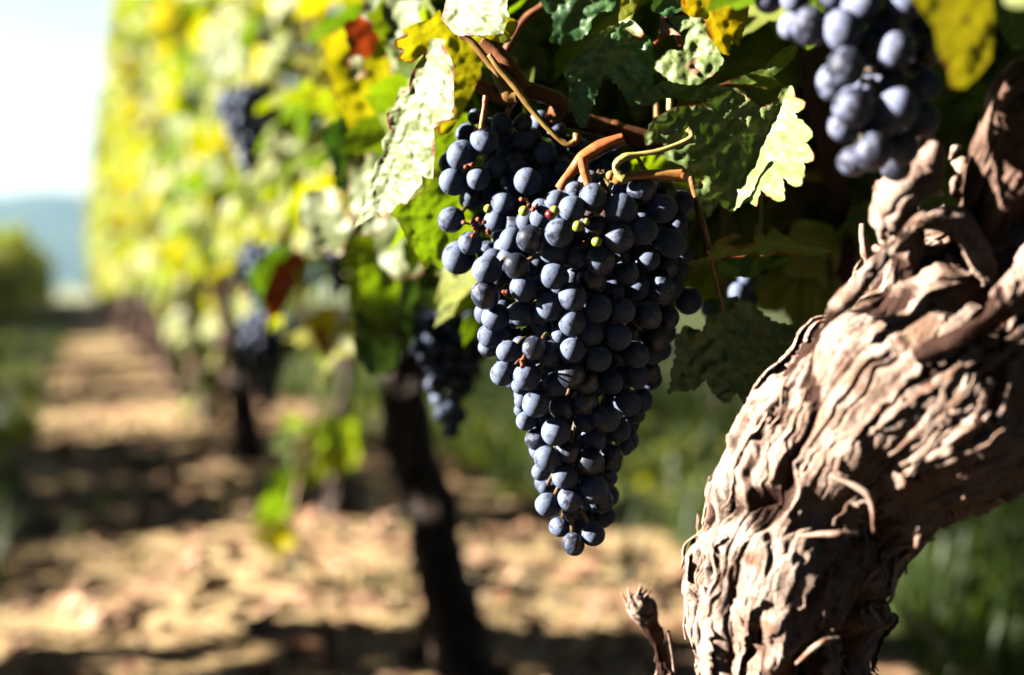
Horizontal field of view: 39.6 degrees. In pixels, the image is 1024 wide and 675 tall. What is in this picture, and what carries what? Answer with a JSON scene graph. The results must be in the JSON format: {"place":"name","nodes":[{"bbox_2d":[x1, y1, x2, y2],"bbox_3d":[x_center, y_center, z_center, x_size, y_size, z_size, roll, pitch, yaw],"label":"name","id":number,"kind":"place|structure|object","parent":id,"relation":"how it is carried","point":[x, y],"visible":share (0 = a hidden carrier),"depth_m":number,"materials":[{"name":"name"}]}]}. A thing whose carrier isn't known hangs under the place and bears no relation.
{"place":"outdoors","nodes":[
{"label":"outdoors","id":0,"kind":"place"},
{"bbox_2d":[0,309,72,569],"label":"grass","id":1,"kind":"structure","parent":0,"point":[24,328],"depth_m":7.07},
{"bbox_2d":[0,191,329,287],"bbox_3d":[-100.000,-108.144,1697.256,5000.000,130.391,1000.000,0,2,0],"label":"hill","id":2,"kind":"structure","parent":0,"point":[54,224],"depth_m":1437.65,"materials":[{"name":"blue"}]},
{"bbox_2d":[0,0,341,194],"label":"sky","id":3,"kind":"structure","parent":0,"point":[51,51],"materials":[{"name":"white"}]},
{"bbox_2d":[52,283,346,300],"bbox_3d":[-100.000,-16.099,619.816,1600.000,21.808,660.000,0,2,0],"label":"slope","id":4,"kind":"structure","parent":0,"point":[73,293],"depth_m":506.22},
{"bbox_2d":[21,359,519,632],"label":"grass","id":5,"kind":"structure","parent":0,"point":[361,586],"depth_m":2.92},
{"bbox_2d":[0,300,1023,674],"bbox_3d":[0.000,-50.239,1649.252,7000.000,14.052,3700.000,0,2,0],"label":"ground","id":6,"kind":"structure","parent":0,"point":[92,330],"depth_m":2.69,"materials":[{"name":"soil"}]},
{"bbox_2d":[0,263,4,294],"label":"grapevine","id":7,"kind":"object","parent":6,"relation":"on","point":[1,276],"visible":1,"depth_m":19.45,"materials":[{"name":"green plant"}]},
{"bbox_2d":[0,259,12,319],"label":"grapevine","id":8,"kind":"object","parent":6,"relation":"on","point":[6,311],"visible":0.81,"depth_m":20.23,"materials":[{"name":"green plant"}]},
{"bbox_2d":[0,248,15,316],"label":"grapevine","id":9,"kind":"object","parent":6,"relation":"on","point":[4,256],"visible":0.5,"depth_m":21.62,"materials":[{"name":"green plant"}]},
{"bbox_2d":[0,227,16,316],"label":"grapevine","id":10,"kind":"object","parent":6,"relation":"on","point":[6,239],"visible":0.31,"depth_m":22.66,"materials":[{"name":"green plant"}]},
{"bbox_2d":[8,233,21,314],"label":"grapevine","id":11,"kind":"object","parent":6,"relation":"on","point":[15,281],"visible":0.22,"depth_m":24.81,"materials":[{"name":"green plant"}]},
{"bbox_2d":[6,229,28,313],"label":"grapevine","id":12,"kind":"object","parent":6,"relation":"on","point":[22,245],"visible":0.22,"depth_m":27.56,"materials":[{"name":"green plant"}]},
{"bbox_2d":[6,222,30,313],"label":"grapevine","id":13,"kind":"object","parent":6,"relation":"on","point":[24,232],"visible":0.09,"depth_m":28.55,"materials":[{"name":"green plant"}]},
{"bbox_2d":[13,246,24,315],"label":"grapevine","id":14,"kind":"object","parent":6,"relation":"on","point":[19,291],"visible":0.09,"depth_m":25.68,"materials":[{"name":"green plant"}]},
{"bbox_2d":[24,244,32,303],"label":"grapevine","id":15,"kind":"object","parent":6,"relation":"on","point":[28,279],"visible":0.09,"depth_m":30.97,"materials":[{"name":"green plant"}]},
{"bbox_2d":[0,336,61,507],"bbox_3d":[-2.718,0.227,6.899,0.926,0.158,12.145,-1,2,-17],"label":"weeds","id":16,"kind":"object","parent":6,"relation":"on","point":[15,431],"visible":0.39,"depth_m":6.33,"materials":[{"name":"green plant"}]},
{"bbox_2d":[27,242,36,309],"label":"grapevine","id":17,"kind":"object","parent":6,"relation":"on","point":[32,268],"visible":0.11,"depth_m":32.31,"materials":[{"name":"green plant"}]},
{"bbox_2d":[27,235,38,304],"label":"grapevine","id":18,"kind":"object","parent":6,"relation":"on","point":[34,277],"visible":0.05,"depth_m":33.83,"materials":[{"name":"green plant"}]},
{"bbox_2d":[29,248,38,305],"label":"grapevine","id":19,"kind":"object","parent":6,"relation":"on","point":[35,257],"visible":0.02,"depth_m":35.04,"materials":[{"name":"green plant"}]},
{"bbox_2d":[31,254,38,306],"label":"grapevine","id":20,"kind":"object","parent":6,"relation":"on","point":[36,301],"visible":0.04,"depth_m":36.07,"materials":[{"name":"green plant"}]},
{"bbox_2d":[31,240,41,305],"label":"grapevine","id":21,"kind":"object","parent":6,"relation":"on","point":[35,244],"visible":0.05,"depth_m":38.22,"materials":[{"name":"green plant"}]},
{"bbox_2d":[32,251,43,305],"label":"grapevine","id":22,"kind":"object","parent":6,"relation":"on","point":[39,275],"visible":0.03,"depth_m":38.99,"materials":[{"name":"green plant"}]},
{"bbox_2d":[39,247,45,302],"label":"grapevine","id":23,"kind":"object","parent":6,"relation":"on","point":[41,252],"visible":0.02,"depth_m":42.28,"materials":[{"name":"green plant"}]},
{"bbox_2d":[39,256,46,296],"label":"grapevine","id":24,"kind":"object","parent":6,"relation":"on","point":[41,266],"visible":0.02,"depth_m":41.19,"materials":[{"name":"green plant"}]},
{"bbox_2d":[41,247,47,301],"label":"grapevine","id":25,"kind":"object","parent":6,"relation":"on","point":[43,297],"visible":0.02,"depth_m":44.19,"materials":[{"name":"green plant"}]},
{"bbox_2d":[42,262,47,302],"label":"grapevine","id":26,"kind":"object","parent":6,"relation":"on","point":[45,292],"visible":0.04,"depth_m":45.34,"materials":[{"name":"green plant"}]},
{"bbox_2d":[43,257,49,299],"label":"grapevine","id":27,"kind":"object","parent":6,"relation":"on","point":[46,260],"depth_m":46.91,"materials":[{"name":"green plant"}]},
{"bbox_2d":[44,251,50,300],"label":"grapevine","id":28,"kind":"object","parent":6,"relation":"on","point":[46,252],"visible":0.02,"depth_m":48.43,"materials":[{"name":"green plant"}]},
{"bbox_2d":[47,263,51,296],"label":"grapevine","id":29,"kind":"object","parent":6,"relation":"on","point":[48,288],"visible":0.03,"depth_m":49.91,"materials":[{"name":"green plant"}]},
{"bbox_2d":[47,253,52,299],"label":"grapevine","id":30,"kind":"object","parent":6,"relation":"on","point":[49,255],"visible":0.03,"depth_m":52.82,"materials":[{"name":"green plant"}]},
{"bbox_2d":[48,260,52,300],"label":"grapevine","id":31,"kind":"object","parent":6,"relation":"on","point":[51,285],"visible":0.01,"depth_m":54.23,"materials":[{"name":"green plant"}]},
{"bbox_2d":[51,259,55,300],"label":"grapevine","id":32,"kind":"object","parent":6,"relation":"on","point":[53,275],"visible":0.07,"depth_m":59.00,"materials":[{"name":"green plant"}]},
{"bbox_2d":[84,210,98,309],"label":"grapevine","id":33,"kind":"object","parent":6,"relation":"on","point":[97,297],"visible":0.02,"depth_m":33.51,"materials":[{"name":"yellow plant"}]},
{"bbox_2d":[84,201,99,310],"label":"grapevine","id":34,"kind":"object","parent":6,"relation":"on","point":[87,236],"visible":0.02,"depth_m":31.39,"materials":[{"name":"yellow plant"}]},
{"bbox_2d":[85,199,101,312],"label":"grapevine","id":35,"kind":"object","parent":6,"relation":"on","point":[99,300],"visible":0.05,"depth_m":29.21,"materials":[{"name":"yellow plant"}]},
{"bbox_2d":[86,206,102,313],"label":"grapevine","id":36,"kind":"object","parent":6,"relation":"on","point":[100,296],"visible":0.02,"depth_m":28.08,"materials":[{"name":"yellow plant"}]},
{"bbox_2d":[87,195,103,301],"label":"grapevine","id":37,"kind":"object","parent":6,"relation":"on","point":[88,270],"depth_m":25.97,"materials":[{"name":"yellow plant"}]},
{"bbox_2d":[84,192,109,308],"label":"grapevine","id":38,"kind":"object","parent":6,"relation":"on","point":[90,246],"depth_m":27.02,"materials":[{"name":"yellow plant"}]},
{"bbox_2d":[86,188,108,316],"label":"grapevine","id":39,"kind":"object","parent":6,"relation":"on","point":[104,303],"visible":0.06,"depth_m":23.70,"materials":[{"name":"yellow plant"}]},
{"bbox_2d":[86,183,109,315],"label":"grapevine","id":40,"kind":"object","parent":6,"relation":"on","point":[91,281],"visible":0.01,"depth_m":24.66,"materials":[{"name":"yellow plant"}]},
{"bbox_2d":[87,169,110,318],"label":"grapevine","id":41,"kind":"object","parent":6,"relation":"on","point":[88,240],"visible":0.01,"depth_m":22.62,"materials":[{"name":"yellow plant"}]},
{"bbox_2d":[88,156,113,322],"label":"grapevine","id":42,"kind":"object","parent":6,"relation":"on","point":[95,285],"visible":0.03,"depth_m":20.39,"materials":[{"name":"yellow plant"}]},
{"bbox_2d":[88,154,123,326],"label":"grapevine","id":43,"kind":"object","parent":6,"relation":"on","point":[103,292],"visible":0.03,"depth_m":18.20,"materials":[{"name":"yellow plant"}]},
{"bbox_2d":[90,184,128,328],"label":"grapevine","id":44,"kind":"object","parent":6,"relation":"on","point":[96,269],"visible":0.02,"depth_m":17.14,"materials":[{"name":"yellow plant"}]},
{"bbox_2d":[88,164,132,320],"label":"grapevine","id":45,"kind":"object","parent":6,"relation":"on","point":[91,233],"visible":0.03,"depth_m":21.19,"materials":[{"name":"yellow plant"}]},
{"bbox_2d":[89,151,133,312],"bbox_3d":[-5.398,-1.333,19.328,0.673,2.423,1.440,-1,2,-17],"label":"grapevine","id":46,"kind":"object","parent":6,"relation":"on","point":[92,193],"depth_m":19.16,"materials":[{"name":"yellow plant"}]},
{"bbox_2d":[90,118,134,312],"bbox_3d":[-4.064,-1.193,14.912,0.691,2.440,1.485,-1,2,-18],"label":"grapevine","id":47,"kind":"object","parent":6,"relation":"on","point":[94,144],"visible":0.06,"depth_m":14.87,"materials":[{"name":"yellow plant"}]},
{"bbox_2d":[85,130,146,330],"bbox_3d":[-4.383,-1.233,16.016,0.758,2.456,1.459,-1,2,-19],"label":"grapevine","id":48,"kind":"object","parent":6,"relation":"on","point":[116,306],"visible":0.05,"depth_m":16.02,"materials":[{"name":"yellow plant"}]},
{"bbox_2d":[90,86,143,337],"bbox_3d":[-3.703,-1.152,13.810,0.722,2.452,1.456,-1,2,-15],"label":"grapevine","id":49,"kind":"object","parent":6,"relation":"on","point":[140,301],"visible":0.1,"depth_m":13.73,"materials":[{"name":"yellow plant"}]},
{"bbox_2d":[96,56,145,346],"bbox_3d":[-3.060,-1.079,11.621,0.645,2.449,1.398,-1,2,-16],"label":"grapevine","id":50,"kind":"object","parent":6,"relation":"on","point":[131,311],"visible":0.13,"depth_m":11.55,"materials":[{"name":"yellow plant"}]},
{"bbox_2d":[95,80,146,342],"bbox_3d":[-3.404,-1.108,12.712,0.631,2.432,1.372,-1,2,-19],"label":"grapevine","id":51,"kind":"object","parent":6,"relation":"on","point":[131,336],"visible":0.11,"depth_m":12.70,"materials":[{"name":"yellow plant"}]},
{"bbox_2d":[99,30,150,352],"bbox_3d":[-2.739,-1.023,10.523,0.609,2.429,1.393,-1,2,-17],"label":"grapevine","id":52,"kind":"object","parent":6,"relation":"on","point":[144,336],"visible":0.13,"depth_m":10.46,"materials":[{"name":"yellow plant"}]},
{"bbox_2d":[108,0,175,369],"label":"grapevine","id":53,"kind":"object","parent":6,"relation":"on","point":[153,313],"visible":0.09,"depth_m":8.34,"materials":[{"name":"yellow plant"}]},
{"bbox_2d":[101,0,183,360],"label":"grapevine","id":54,"kind":"object","parent":6,"relation":"on","point":[116,128],"visible":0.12,"depth_m":9.19,"materials":[{"name":"yellow plant"}]},
{"bbox_2d":[111,0,230,382],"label":"grapevine","id":55,"kind":"object","parent":6,"relation":"on","point":[163,346],"visible":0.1,"depth_m":7.30,"materials":[{"name":"yellow plant"}]},
{"bbox_2d":[114,0,236,398],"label":"grapevine","id":56,"kind":"object","parent":6,"relation":"on","point":[191,307],"visible":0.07,"depth_m":6.11,"materials":[{"name":"yellow plant"}]},
{"bbox_2d":[117,0,309,425],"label":"grapevine","id":57,"kind":"object","parent":6,"relation":"on","point":[138,182],"visible":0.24,"depth_m":4.99,"materials":[{"name":"yellow plant"}]},
{"bbox_2d":[123,0,351,464],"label":"grapevine","id":58,"kind":"object","parent":6,"relation":"on","point":[155,87],"visible":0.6,"depth_m":3.92,"materials":[{"name":"yellow plant"}]},
{"bbox_2d":[147,0,363,515],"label":"grapevine","id":59,"kind":"object","parent":6,"relation":"on","point":[206,33],"visible":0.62,"depth_m":2.57,"materials":[{"name":"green plant"}]},
{"bbox_2d":[251,411,359,581],"bbox_3d":[-0.332,0.276,2.365,0.255,0.300,0.095,-2,3,-43],"label":"young vine","id":60,"kind":"object","parent":6,"relation":"on","point":[304,464],"visible":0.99,"depth_m":2.35,"materials":[{"name":"green plant"}]},
{"bbox_2d":[207,0,653,674],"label":"grapevine","id":61,"kind":"object","parent":6,"relation":"on","point":[457,628],"visible":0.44,"depth_m":1.75,"materials":[{"name":"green plant"}]},
{"bbox_2d":[215,49,282,176],"bbox_3d":[-0.323,-0.277,1.750,0.084,0.157,0.082,0,2,0],"label":"grape bunch","id":62,"kind":"object","parent":61,"relation":"attached to","point":[247,126],"visible":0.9,"depth_m":1.73,"materials":[{"name":"food"}]},
{"bbox_2d":[232,205,286,333],"bbox_3d":[-0.321,-0.089,1.852,0.079,0.168,0.082,0,2,0],"label":"grape bunch","id":63,"kind":"object","parent":61,"relation":"attached to","point":[245,261],"visible":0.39,"depth_m":1.84,"materials":[{"name":"food"}]},
{"bbox_2d":[236,312,298,412],"bbox_3d":[-0.346,0.012,2.002,0.086,0.188,0.083,-1,2,-31],"label":"grape bunch","id":64,"kind":"object","parent":61,"relation":"hanging from","point":[249,336],"visible":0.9,"depth_m":1.99,"materials":[{"name":"food"}]},
{"bbox_2d":[309,190,371,295],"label":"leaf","id":65,"kind":"object","parent":61,"relation":"attached to","point":[338,278],"visible":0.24,"depth_m":1.44,"materials":[{"name":"green plant"}]},
{"bbox_2d":[0,360,870,674],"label":"pebbles","id":66,"kind":"object","parent":6,"relation":"on","point":[216,626],"visible":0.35,"depth_m":2.52,"materials":[{"name":"stone"}]},
{"bbox_2d":[198,327,1023,674],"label":"grass","id":67,"kind":"structure","parent":6,"relation":"on","point":[938,621],"depth_m":2.56,"materials":[{"name":"green plant"}]},
{"bbox_2d":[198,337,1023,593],"bbox_3d":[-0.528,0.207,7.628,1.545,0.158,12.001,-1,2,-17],"label":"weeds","id":68,"kind":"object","parent":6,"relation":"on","point":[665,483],"visible":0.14,"depth_m":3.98,"materials":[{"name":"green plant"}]},
{"bbox_2d":[261,0,1023,674],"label":"grapevine","id":69,"kind":"object","parent":6,"relation":"on","point":[875,438],"visible":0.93,"depth_m":0.69,"materials":[{"name":"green plant"}]},
{"bbox_2d":[409,307,486,438],"bbox_3d":[-0.048,-0.009,1.103,0.074,0.174,0.076,0,2,0],"label":"grape bunch","id":70,"kind":"object","parent":69,"relation":"attached to","point":[449,361],"visible":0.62,"depth_m":1.09,"materials":[{"name":"food"}]},
{"bbox_2d":[438,109,631,274],"bbox_3d":[0.020,-0.077,0.742,0.114,0.089,0.088,0,2,-14],"label":"grape bunch","id":71,"kind":"object","parent":69,"relation":"hanging from","point":[520,154],"visible":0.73,"depth_m":0.74,"materials":[{"name":"food"}]},
{"bbox_2d":[471,169,701,555],"bbox_3d":[0.040,0.013,0.727,0.122,0.198,0.112,0,2,0],"label":"grape bunch","id":72,"kind":"object","parent":69,"relation":"hanging from","point":[570,279],"visible":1,"depth_m":0.71,"materials":[{"name":"food"}]},
{"bbox_2d":[700,204,759,317],"bbox_3d":[0.136,-0.043,0.862,0.032,0.105,0.040,-1,2,-32],"label":"grape bunch","id":73,"kind":"object","parent":69,"relation":"hanging from","point":[740,289],"visible":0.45,"depth_m":0.86,"materials":[{"name":"food"}]},
{"bbox_2d":[754,0,942,181],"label":"grape bunch","id":74,"kind":"object","parent":69,"relation":"attached to","point":[885,114],"visible":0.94,"depth_m":0.55,"materials":[{"name":"food"}]},
{"bbox_2d":[716,398,733,409],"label":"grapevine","id":75,"kind":"object","parent":6,"relation":"on","point":[725,405],"depth_m":6.09,"materials":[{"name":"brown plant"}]}
]}

